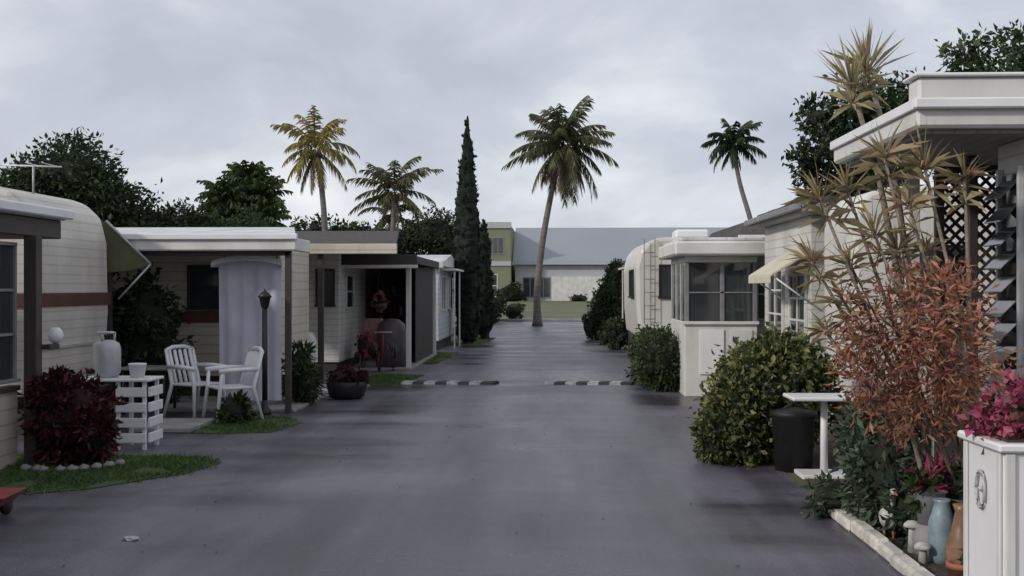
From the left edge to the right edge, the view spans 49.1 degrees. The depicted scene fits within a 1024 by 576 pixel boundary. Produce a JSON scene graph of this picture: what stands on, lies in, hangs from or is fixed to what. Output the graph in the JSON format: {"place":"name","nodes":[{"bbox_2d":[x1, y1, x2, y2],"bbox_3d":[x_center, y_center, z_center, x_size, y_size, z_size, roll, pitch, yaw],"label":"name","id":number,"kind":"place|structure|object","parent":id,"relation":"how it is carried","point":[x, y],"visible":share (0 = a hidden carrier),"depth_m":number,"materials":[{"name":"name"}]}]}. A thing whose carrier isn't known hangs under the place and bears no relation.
{"place":"outdoors","nodes":[
{"label":"outdoors","id":0,"kind":"place"},
{"bbox_2d":[113,251,308,375],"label":"wall","id":1,"kind":"structure","parent":0,"point":[173,272],"depth_m":17.20,"materials":[{"name":"beige"}]},
{"bbox_2d":[171,311,218,322],"bbox_3d":[-6.068,0.440,17.217,5.040,0.180,0.017,0,0,2],"label":"stripe","id":2,"kind":"object","parent":1,"relation":"attached to","point":[201,317],"depth_m":17.16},
{"bbox_2d":[190,267,217,307],"bbox_3d":[-4.719,-0.010,17.171,0.440,0.620,0.012,0,0,2],"label":"window glass","id":3,"kind":"object","parent":1,"relation":"attached to","point":[203,297],"visible":1,"depth_m":17.16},
{"bbox_2d":[115,227,294,233],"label":"roof","id":4,"kind":"structure","parent":1,"relation":"on","point":[199,230],"depth_m":17.76,"materials":[{"name":"white metal"}]},
{"bbox_2d":[128,240,296,250],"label":"fascia","id":5,"kind":"structure","parent":4,"relation":"attached to","point":[214,245],"depth_m":15.08,"materials":[{"name":"white paint"}]},
{"bbox_2d":[122,233,297,239],"bbox_3d":[-5.918,-0.690,15.126,6.090,0.080,0.050,0,0,2],"label":"fascia drip","id":6,"kind":"object","parent":5,"relation":"attached to","point":[286,236],"visible":0.72,"depth_m":15.04},
{"bbox_2d":[211,256,284,400],"bbox_3d":[-3.680,0.480,15.712,1.000,2.200,0.300,0,0,2],"label":"hanging curtain","id":7,"kind":"object","parent":4,"relation":"hanging from","point":[245,282],"visible":0.78,"depth_m":15.74,"materials":[{"name":"white fabric"}]},
{"bbox_2d":[436,267,452,340],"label":"walls","id":8,"kind":"structure","parent":0,"point":[444,323],"depth_m":31.71,"materials":[{"name":"white"}]},
{"bbox_2d":[0,321,902,575],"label":"asphalt road","id":9,"kind":"structure","parent":0,"point":[643,482],"depth_m":9.07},
{"bbox_2d":[0,487,25,513],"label":"red garden cart","id":10,"kind":"object","parent":9,"relation":"on","point":[8,495],"visible":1,"depth_m":8.36,"materials":[{"name":"paint"}]},
{"bbox_2d":[0,162,110,434],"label":"camper trailer","id":11,"kind":"object","parent":9,"relation":"on","point":[76,299],"visible":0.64,"depth_m":13.73,"materials":[{"name":"metal"}]},
{"bbox_2d":[101,220,150,299],"bbox_3d":[-5.234,-0.381,15.038,0.763,1.078,0.218,0,0,2],"label":"awning","id":12,"kind":"object","parent":11,"relation":"attached to","point":[124,253],"visible":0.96,"depth_m":15.09,"materials":[{"name":"green fabric"}]},
{"bbox_2d":[105,272,112,402],"bbox_3d":[-5.506,0.560,15.307,0.080,2.280,0.080,0,0,2],"label":"post","id":13,"kind":"object","parent":9,"relation":"on","point":[110,307],"visible":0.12,"depth_m":15.27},
{"bbox_2d":[139,251,288,255],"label":"beam","id":14,"kind":"structure","parent":13,"relation":"attached to","point":[213,253],"depth_m":15.21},
{"bbox_2d":[0,450,224,495],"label":"lawn","id":15,"kind":"structure","parent":9,"relation":"on","point":[138,468],"depth_m":10.19,"materials":[{"name":"green plant"}]},
{"bbox_2d":[0,199,73,469],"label":"screened porch","id":16,"kind":"object","parent":15,"relation":"on","point":[32,225],"visible":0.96,"depth_m":10.72,"materials":[{"name":"white paint"}]},
{"bbox_2d":[0,245,12,379],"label":"window glass","id":17,"kind":"structure","parent":16,"relation":"in","point":[6,252],"depth_m":10.55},
{"bbox_2d":[13,246,16,377],"bbox_3d":[-4.750,0.230,10.694,0.039,1.258,0.035,0,0,2],"label":"window frame","id":18,"kind":"structure","parent":16,"relation":"in","point":[14,247],"depth_m":10.68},
{"bbox_2d":[19,459,124,471],"bbox_3d":[-4.086,1.668,10.433,0.928,0.086,0.316,0,0,-21],"label":"stone edging","id":19,"kind":"object","parent":15,"relation":"on","point":[72,467],"visible":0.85,"depth_m":10.36,"materials":[{"name":"stone"}]},
{"bbox_2d":[17,364,128,464],"bbox_3d":[-4.248,1.234,10.877,1.134,1.038,0.932,0,0,2],"label":"maroon bush","id":20,"kind":"object","parent":15,"relation":"on","point":[75,422],"visible":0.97,"depth_m":10.65,"materials":[{"name":"red plant"}]},
{"bbox_2d":[81,376,163,449],"bbox_3d":[-4.166,1.325,11.922,0.780,0.750,0.470,0,0,2],"label":"slatted stand","id":21,"kind":"object","parent":9,"relation":"on","point":[131,422],"visible":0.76,"depth_m":11.71,"materials":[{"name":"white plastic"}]},
{"bbox_2d":[91,331,120,377],"bbox_3d":[-4.316,0.707,11.922,0.300,0.487,0.300,0,0,2],"label":"propane tank","id":22,"kind":"object","parent":21,"relation":"on","point":[105,357],"visible":0.97,"depth_m":11.81,"materials":[{"name":"metal"}]},
{"bbox_2d":[121,365,175,414],"bbox_3d":[-4.910,1.383,15.185,0.700,0.635,0.600,0,0,2],"label":"patio table","id":23,"kind":"object","parent":9,"relation":"on","point":[163,368],"visible":0.48,"depth_m":14.96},
{"bbox_2d":[99,261,198,402],"bbox_3d":[-5.505,0.695,16.187,1.898,2.182,1.270,0,0,17],"label":"hedge shrub","id":24,"kind":"object","parent":9,"relation":"on","point":[144,328],"visible":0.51,"depth_m":15.88,"materials":[{"name":"green plant"}]},
{"bbox_2d":[134,418,214,432],"bbox_3d":[-4.102,1.665,13.580,0.730,0.070,0.950,0,0,2],"label":"concrete step","id":25,"kind":"object","parent":9,"relation":"on","point":[178,425],"visible":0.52,"depth_m":13.38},
{"bbox_2d":[162,344,226,417],"bbox_3d":[-4.230,1.234,14.935,0.680,0.943,0.624,0,0,32],"label":"plastic armchair","id":26,"kind":"object","parent":9,"relation":"on","point":[195,383],"visible":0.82,"depth_m":14.94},
{"bbox_2d":[113,396,321,411],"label":"concrete patio","id":27,"kind":"structure","parent":9,"relation":"on","point":[184,404],"depth_m":15.74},
{"bbox_2d":[191,160,293,226],"bbox_3d":[-8.366,-1.165,34.981,2.855,5.740,2.810,0,0,-43],"label":"broadleaf tree","id":28,"kind":"object","parent":9,"relation":"on","point":[242,184],"visible":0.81,"depth_m":34.83,"materials":[{"name":"green plant"}]},
{"bbox_2d":[191,415,303,433],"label":"lawn","id":29,"kind":"structure","parent":9,"relation":"on","point":[267,424],"depth_m":13.60,"materials":[{"name":"green plant"}]},
{"bbox_2d":[201,346,263,421],"bbox_3d":[-3.586,1.234,14.465,0.680,0.943,0.624,0,0,-33],"label":"plastic armchair","id":30,"kind":"object","parent":29,"relation":"on","point":[249,369],"visible":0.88,"depth_m":14.44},
{"bbox_2d":[212,389,258,423],"bbox_3d":[-3.504,1.518,14.031,0.525,0.528,0.552,0,0,32],"label":"porch plant","id":31,"kind":"object","parent":29,"relation":"on","point":[235,407],"visible":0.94,"depth_m":13.96,"materials":[{"name":"green plant"}]},
{"bbox_2d":[258,289,271,414],"bbox_3d":[-3.314,0.855,15.028,0.185,1.690,0.185,0,0,-20],"label":"garden lamp post","id":32,"kind":"object","parent":9,"relation":"on","point":[264,296],"visible":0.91,"depth_m":15.00,"materials":[{"name":"metal"}]},
{"bbox_2d":[285,251,291,412],"bbox_3d":[-3.038,0.560,15.218,0.080,2.280,0.080,0,0,2],"label":"post","id":33,"kind":"object","parent":9,"relation":"on","point":[288,333],"visible":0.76,"depth_m":15.18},
{"bbox_2d":[281,339,326,405],"bbox_3d":[-3.078,1.287,16.407,0.674,1.104,1.075,0,0,-22],"label":"porch plant","id":34,"kind":"object","parent":9,"relation":"on","point":[307,382],"visible":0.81,"depth_m":16.26,"materials":[{"name":"green plant"}]},
{"bbox_2d":[270,105,359,230],"bbox_3d":[-6.737,-2.193,38.210,2.978,7.787,3.383,0,0,2],"label":"coconut palm","id":35,"kind":"object","parent":9,"relation":"on","point":[316,140],"visible":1,"depth_m":38.10,"materials":[{"name":"green plant"}]},
{"bbox_2d":[318,254,323,382],"bbox_3d":[-3.399,0.510,19.934,0.100,2.380,0.100,0,0,2],"label":"post","id":36,"kind":"object","parent":9,"relation":"on","point":[321,311],"visible":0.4,"depth_m":19.88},
{"bbox_2d":[295,231,398,243],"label":"roof","id":37,"kind":"structure","parent":36,"relation":"on","point":[351,237],"depth_m":21.95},
{"bbox_2d":[309,244,396,253],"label":"fascia","id":38,"kind":"structure","parent":37,"relation":"attached to","point":[353,248],"depth_m":19.74,"materials":[{"name":"beige"}]},
{"bbox_2d":[316,355,362,371],"bbox_3d":[-3.836,1.600,24.228,0.700,0.200,3.050,0,0,2],"label":"skirt","id":39,"kind":"object","parent":9,"relation":"on","point":[328,366],"visible":0.22,"depth_m":23.05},
{"bbox_2d":[309,254,364,361],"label":"white wall","id":40,"kind":"structure","parent":39,"relation":"on","point":[343,326],"depth_m":22.66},
{"bbox_2d":[325,362,370,399],"bbox_3d":[-2.504,1.412,17.194,0.713,0.577,0.634,0,0,2],"label":"round planter","id":41,"kind":"object","parent":9,"relation":"on","point":[348,383],"visible":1,"depth_m":17.01,"materials":[{"name":"black ceramic"}]},
{"bbox_2d":[354,331,378,367],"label":"potted flowers","id":42,"kind":"object","parent":9,"relation":"on","point":[366,347],"visible":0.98,"depth_m":23.17,"materials":[{"name":"red plant"}]},
{"bbox_2d":[357,200,414,230],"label":"coconut palm","id":43,"kind":"object","parent":9,"relation":"on","point":[380,223],"visible":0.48,"depth_m":42.99,"materials":[{"name":"green plant"}]},
{"bbox_2d":[341,254,438,370],"bbox_3d":[-3.447,0.450,25.720,3.270,2.500,5.840,0,0,2],"label":"carport","id":44,"kind":"object","parent":9,"relation":"on","point":[415,275],"visible":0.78,"depth_m":26.24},
{"bbox_2d":[376,318,405,366],"bbox_3d":[-2.537,1.140,23.606,0.660,1.000,0.643,0,0,2],"label":"covered grill","id":45,"kind":"object","parent":44,"relation":"on","point":[396,337],"visible":0.88,"depth_m":23.36,"materials":[{"name":"grey fabric"}]},
{"bbox_2d":[346,156,443,236],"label":"coconut palm","id":46,"kind":"object","parent":9,"relation":"on","point":[401,184],"visible":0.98,"depth_m":42.02,"materials":[{"name":"green plant"}]},
{"bbox_2d":[368,372,423,385],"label":"lawn","id":47,"kind":"structure","parent":9,"relation":"on","point":[386,379],"depth_m":20.72,"materials":[{"name":"green plant"}]},
{"bbox_2d":[447,336,494,345],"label":"lawn","id":48,"kind":"structure","parent":9,"relation":"on","point":[479,342],"depth_m":34.75,"materials":[{"name":"green plant"}]},
{"bbox_2d":[451,115,485,343],"bbox_3d":[-1.351,-1.728,34.045,1.093,7.056,1.043,0,0,2],"label":"cypress tree","id":49,"kind":"object","parent":48,"relation":"on","point":[467,247],"visible":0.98,"depth_m":33.81,"materials":[{"name":"green plant"}]},
{"bbox_2d":[478,219,497,338],"bbox_3d":[-0.888,-0.257,37.096,0.915,4.113,0.865,0,0,2],"label":"cypress tree","id":50,"kind":"object","parent":48,"relation":"on","point":[488,320],"visible":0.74,"depth_m":36.85,"materials":[{"name":"green plant"}]},
{"bbox_2d":[501,95,618,325],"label":"coconut palm","id":51,"kind":"object","parent":9,"relation":"on","point":[565,164],"visible":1,"depth_m":49.65,"materials":[{"name":"green plant"}]},
{"bbox_2d":[581,257,625,339],"bbox_3d":[3.147,0.385,36.941,1.776,2.840,1.839,0,0,2],"label":"conical shrub","id":52,"kind":"object","parent":9,"relation":"on","point":[607,304],"visible":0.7,"depth_m":36.50,"materials":[{"name":"green plant"}]},
{"bbox_2d":[597,316,627,349],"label":"box shrub","id":53,"kind":"object","parent":9,"relation":"on","point":[613,335],"visible":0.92,"depth_m":30.76,"materials":[{"name":"green plant"}]},
{"bbox_2d":[624,322,680,391],"bbox_3d":[2.427,1.167,19.012,1.045,1.168,2.202,0,0,2],"label":"box shrub","id":54,"kind":"object","parent":9,"relation":"on","point":[654,353],"visible":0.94,"depth_m":18.28,"materials":[{"name":"green plant"}]},
{"bbox_2d":[686,321,852,466],"bbox_3d":[2.552,1.049,11.137,1.698,1.439,1.581,0,0,2],"label":"variegated bush","id":55,"kind":"object","parent":9,"relation":"on","point":[732,426],"visible":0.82,"depth_m":10.76,"materials":[{"name":"green plant"}]},
{"bbox_2d":[827,508,934,575],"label":"garden edging","id":56,"kind":"object","parent":9,"relation":"on","point":[898,559],"visible":0.84,"depth_m":7.18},
{"bbox_2d":[957,429,1023,575],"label":"planter box","id":57,"kind":"object","parent":9,"relation":"on","point":[993,509],"visible":0.99,"depth_m":5.00,"materials":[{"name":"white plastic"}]},
{"bbox_2d":[956,367,1023,454],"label":"pink flowering plant","id":58,"kind":"object","parent":57,"relation":"in","point":[1004,420],"visible":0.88,"depth_m":5.08,"materials":[{"name":"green plant"}]},
{"bbox_2d":[452,226,514,289],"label":"block","id":59,"kind":"structure","parent":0,"point":[506,275],"depth_m":146.14,"materials":[{"name":"green paint"}]},
{"bbox_2d":[0,0,1023,252],"label":"sky","id":60,"kind":"structure","parent":0,"point":[187,90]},
{"bbox_2d":[497,301,594,318],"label":"grass field","id":61,"kind":"structure","parent":0,"point":[563,309],"depth_m":88.30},
{"bbox_2d":[495,281,527,301],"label":"field shrub","id":62,"kind":"object","parent":61,"relation":"on","point":[512,291],"visible":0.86,"depth_m":139.49,"materials":[{"name":"green plant"}]},
{"bbox_2d":[700,118,766,219],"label":"coconut palm","id":63,"kind":"object","parent":61,"relation":"on","point":[734,142],"visible":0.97,"depth_m":61.45,"materials":[{"name":"green plant"}]},
{"bbox_2d":[515,265,608,300],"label":"wall","id":64,"kind":"structure","parent":0,"point":[521,271],"depth_m":148.87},
{"bbox_2d":[513,227,727,261],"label":"roof","id":65,"kind":"structure","parent":64,"relation":"on","point":[585,244],"depth_m":154.56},
{"bbox_2d":[623,343,931,494],"bbox_3d":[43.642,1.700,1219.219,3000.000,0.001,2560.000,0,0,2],"label":"ground","id":66,"kind":"structure","parent":0,"point":[798,480],"depth_m":10.03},
{"bbox_2d":[0,127,166,226],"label":"broadleaf tree","id":67,"kind":"object","parent":66,"relation":"on","point":[97,188],"visible":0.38,"depth_m":29.96,"materials":[{"name":"green plant"}]},
{"bbox_2d":[135,196,271,226],"bbox_3d":[-9.241,-0.408,32.764,5.448,4.451,2.932,0,0,-31],"label":"broadleaf tree","id":68,"kind":"object","parent":66,"relation":"on","point":[171,216],"visible":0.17,"depth_m":32.16,"materials":[{"name":"green plant"}]},
{"bbox_2d":[289,212,379,230],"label":"broadleaf tree","id":69,"kind":"object","parent":66,"relation":"on","point":[315,225],"visible":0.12,"depth_m":40.91,"materials":[{"name":"green plant"}]},
{"bbox_2d":[371,203,456,258],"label":"broadleaf tree","id":70,"kind":"object","parent":66,"relation":"on","point":[433,235],"visible":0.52,"depth_m":45.61,"materials":[{"name":"green plant"}]},
{"bbox_2d":[491,293,525,321],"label":"distant hedge","id":71,"kind":"object","parent":66,"relation":"on","point":[513,310],"visible":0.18,"depth_m":57.56,"materials":[{"name":"green plant"}]},
{"bbox_2d":[551,277,604,300],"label":"wall","id":72,"kind":"structure","parent":66,"relation":"on","point":[563,288],"depth_m":148.51,"materials":[{"name":"white paint"}]},
{"bbox_2d":[624,229,708,348],"bbox_3d":[4.211,0.159,27.547,2.755,3.079,4.640,0,0,2],"label":"motorhome","id":73,"kind":"object","parent":66,"relation":"on","point":[647,285],"visible":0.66,"depth_m":25.41,"materials":[{"name":"white metal"}]},
{"bbox_2d":[671,318,756,396],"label":"wall","id":74,"kind":"structure","parent":66,"relation":"on","point":[690,377],"depth_m":17.51,"materials":[{"name":"white paint"}]},
{"bbox_2d":[673,263,683,320],"bbox_3d":[2.764,0.065,18.513,0.020,0.920,1.840,0,0,2],"label":"glass side","id":75,"kind":"object","parent":74,"relation":"on","point":[678,291],"visible":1,"depth_m":18.55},
{"bbox_2d":[700,330,723,374],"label":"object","id":76,"kind":"structure","parent":74,"relation":"attached to","point":[709,339],"depth_m":17.48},
{"bbox_2d":[689,263,752,320],"bbox_3d":[3.264,0.065,17.524,0.990,0.920,0.020,0,0,2],"label":"glass","id":77,"kind":"object","parent":74,"relation":"on","point":[704,277],"visible":1,"depth_m":17.52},
{"bbox_2d":[757,257,764,343],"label":"wall","id":78,"kind":"structure","parent":66,"relation":"on","point":[760,263],"depth_m":18.27,"materials":[{"name":"white"}]},
{"bbox_2d":[658,241,764,259],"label":"roof","id":79,"kind":"structure","parent":78,"relation":"on","point":[674,250],"depth_m":17.16,"materials":[{"name":"white paint"}]},
{"bbox_2d":[671,256,756,264],"bbox_3d":[3.299,-0.450,18.494,1.130,0.100,2.000,0,0,2],"label":"header","id":80,"kind":"object","parent":79,"relation":"attached to","point":[718,259],"visible":0.84,"depth_m":17.50,"materials":[{"name":"white paint"}]},
{"bbox_2d":[709,223,764,236],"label":"roof","id":81,"kind":"structure","parent":78,"relation":"on","point":[737,230],"depth_m":18.82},
{"bbox_2d":[781,66,962,196],"bbox_3d":[7.292,-1.245,21.806,4.162,6.117,2.204,0,0,-8],"label":"broadleaf tree","id":82,"kind":"object","parent":66,"relation":"on","point":[840,125],"visible":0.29,"depth_m":21.55,"materials":[{"name":"green plant"}]},
{"bbox_2d":[805,435,949,575],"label":"garden bed","id":83,"kind":"object","parent":66,"relation":"on","point":[935,569],"visible":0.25,"depth_m":7.64,"materials":[{"name":"soil"}]},
{"bbox_2d":[769,402,817,472],"bbox_3d":[2.626,1.379,10.463,0.440,0.642,0.433,0,0,2],"label":"waste bin","id":84,"kind":"object","parent":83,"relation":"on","point":[793,428],"visible":0.98,"depth_m":10.31,"materials":[{"name":"plastic"}]},
{"bbox_2d":[783,393,854,479],"bbox_3d":[2.762,1.333,10.083,0.560,0.735,0.450,0,0,2],"label":"side table","id":85,"kind":"object","parent":83,"relation":"on","point":[823,399],"visible":0.73,"depth_m":10.08,"materials":[{"name":"white plastic"}]},
{"bbox_2d":[799,388,927,547],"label":"garden plants","id":86,"kind":"object","parent":83,"relation":"on","point":[874,474],"visible":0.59,"depth_m":7.86,"materials":[{"name":"green plant"}]},
{"bbox_2d":[812,17,917,467],"bbox_3d":[2.848,-0.225,8.890,0.924,3.853,0.716,0,0,2],"label":"tall dracaena","id":87,"kind":"object","parent":83,"relation":"on","point":[860,61],"visible":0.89,"depth_m":8.90,"materials":[{"name":"plant"}]},
{"bbox_2d":[774,113,1001,482],"bbox_3d":[2.496,0.276,7.386,1.500,2.864,0.697,0,0,2],"label":"dracaena plant","id":88,"kind":"object","parent":83,"relation":"on","point":[919,201],"visible":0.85,"depth_m":7.40,"materials":[{"name":"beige plant"}]},
{"bbox_2d":[905,167,919,439],"bbox_3d":[3.370,0.334,9.435,0.100,2.733,0.100,0,0,2],"label":"white post","id":89,"kind":"object","parent":83,"relation":"on","point":[915,190],"depth_m":9.38,"materials":[{"name":"paint"}]},
{"bbox_2d":[812,256,1023,513],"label":"copper shrub","id":90,"kind":"object","parent":83,"relation":"on","point":[956,387],"visible":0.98,"depth_m":7.11,"materials":[{"name":"red plant"}]},
{"bbox_2d":[898,449,962,556],"bbox_3d":[2.666,1.366,7.149,0.469,0.667,0.365,0,0,-40],"label":"flowering bromeliad","id":91,"kind":"object","parent":83,"relation":"on","point":[925,485],"visible":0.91,"depth_m":7.08,"materials":[{"name":"purple plant"}]},
{"bbox_2d":[934,166,944,458],"bbox_3d":[3.573,0.334,9.373,0.070,2.733,0.070,0,0,2],"label":"post","id":92,"kind":"object","parent":83,"relation":"on","point":[939,201],"visible":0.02,"depth_m":9.34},
{"bbox_2d":[928,497,952,563],"bbox_3d":[2.649,1.500,6.910,0.160,0.400,0.160,0,0,2],"label":"glazed jar","id":93,"kind":"object","parent":83,"relation":"on","point":[940,521],"visible":0.86,"depth_m":6.86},
{"bbox_2d":[945,503,962,559],"bbox_3d":[2.659,1.490,6.629,0.180,0.420,0.180,0,0,2],"label":"ceramic vase","id":94,"kind":"object","parent":83,"relation":"on","point":[954,544],"visible":0.41,"depth_m":6.59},
{"bbox_2d":[824,186,995,446],"bbox_3d":[6.049,0.310,12.434,4.800,2.780,1.415,0,0,2],"label":"camper trailer","id":95,"kind":"object","parent":66,"relation":"on","point":[927,225],"visible":0.16,"depth_m":11.87,"materials":[{"name":"white metal"}]},
{"bbox_2d":[932,333,997,465],"bbox_3d":[4.146,1.040,9.458,1.170,1.320,0.080,0,0,2],"label":"end panel","id":96,"kind":"object","parent":66,"relation":"on","point":[949,447],"visible":0.07,"depth_m":9.43,"materials":[{"name":"white"}]},
{"bbox_2d":[945,172,995,327],"bbox_3d":[4.130,-0.320,9.439,1.040,1.380,0.022,0,0,2],"label":"lattice","id":97,"kind":"object","parent":96,"relation":"on","point":[962,229],"visible":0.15,"depth_m":9.44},
{"bbox_2d":[966,156,977,408],"bbox_3d":[3.601,0.334,8.772,0.070,2.733,0.070,0,0,2],"label":"post","id":98,"kind":"object","parent":66,"relation":"on","point":[972,211],"visible":0.38,"depth_m":8.74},
{"bbox_2d":[934,19,1023,71],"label":"broadleaf tree","id":99,"kind":"object","parent":66,"relation":"on","point":[972,57],"visible":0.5,"depth_m":15.63,"materials":[{"name":"green plant"}]},
{"bbox_2d":[998,139,1023,406],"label":"road wall","id":100,"kind":"structure","parent":66,"relation":"on","point":[1010,156],"depth_m":7.95,"materials":[{"name":"white"}]},
{"bbox_2d":[847,130,1023,166],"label":"soffit","id":101,"kind":"structure","parent":100,"relation":"on","point":[985,144],"depth_m":8.03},
{"bbox_2d":[834,109,1023,163],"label":"fascia","id":102,"kind":"structure","parent":101,"relation":"on","point":[973,119],"depth_m":7.41,"materials":[{"name":"white paint"}]},
{"bbox_2d":[830,99,915,149],"bbox_3d":[2.700,-1.215,8.509,0.027,0.070,2.200,0,0,2],"label":"side drip","id":103,"kind":"object","parent":102,"relation":"attached to","point":[891,115],"visible":1,"depth_m":8.28,"materials":[{"name":"white plastic"}]},
{"bbox_2d":[913,97,1023,108],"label":"gutter lip","id":104,"kind":"object","parent":102,"relation":"attached to","point":[973,103],"visible":1,"depth_m":7.34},
{"bbox_2d":[996,170,1002,391],"bbox_3d":[3.515,-0.050,8.079,0.048,1.600,0.030,0,0,2],"label":"jalousie jamb","id":105,"kind":"object","parent":100,"relation":"attached to","point":[999,174],"visible":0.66,"depth_m":8.06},
{"bbox_2d":[1002,173,1015,389],"bbox_3d":[3.527,-0.035,7.899,0.014,1.530,0.320,0,0,2],"label":"jalousie backing","id":106,"kind":"object","parent":100,"relation":"attached to","point":[1009,220],"visible":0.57,"depth_m":7.91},
{"bbox_2d":[1016,164,1023,380],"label":"jalousie jamb","id":107,"kind":"object","parent":100,"relation":"attached to","point":[1020,257],"visible":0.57,"depth_m":7.71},
{"bbox_2d":[765,215,832,424],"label":"walls","id":108,"kind":"structure","parent":0,"point":[778,238],"depth_m":14.39,"materials":[{"name":"white"}]},
{"bbox_2d":[769,271,780,334],"bbox_3d":[3.765,0.200,15.976,0.012,1.000,1.000,0,0,2],"label":"window glass","id":109,"kind":"object","parent":108,"relation":"attached to","point":[771,306],"visible":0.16,"depth_m":15.92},
{"bbox_2d":[749,247,812,276],"bbox_3d":[3.459,-0.320,14.511,0.515,0.355,1.550,0,0,2],"label":"canopy","id":110,"kind":"object","parent":108,"relation":"attached to","point":[774,266],"visible":0.92,"depth_m":14.40,"materials":[{"name":"beige fabric"}]},
{"bbox_2d":[748,203,830,228],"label":"roof","id":111,"kind":"structure","parent":108,"relation":"on","point":[788,217],"depth_m":14.61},
{"bbox_2d":[744,203,800,225],"bbox_3d":[3.496,-0.980,15.235,0.057,0.080,3.700,0,0,2],"label":"gutter","id":112,"kind":"object","parent":111,"relation":"attached to","point":[778,212],"visible":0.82,"depth_m":14.79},
{"bbox_2d":[791,276,803,338],"bbox_3d":[3.713,0.275,14.527,0.012,0.850,0.900,0,0,2],"label":"window glass","id":113,"kind":"object","parent":108,"relation":"attached to","point":[800,304],"visible":0.48,"depth_m":14.50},
{"bbox_2d":[909,77,1023,100],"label":"roof parapet","id":114,"kind":"structure","parent":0,"point":[939,87],"depth_m":7.43,"materials":[{"name":"white paint"}]},
{"bbox_2d":[902,72,1023,82],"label":"parapet cap","id":115,"kind":"object","parent":114,"relation":"on","point":[913,78],"visible":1,"depth_m":7.41,"materials":[{"name":"white plastic"}]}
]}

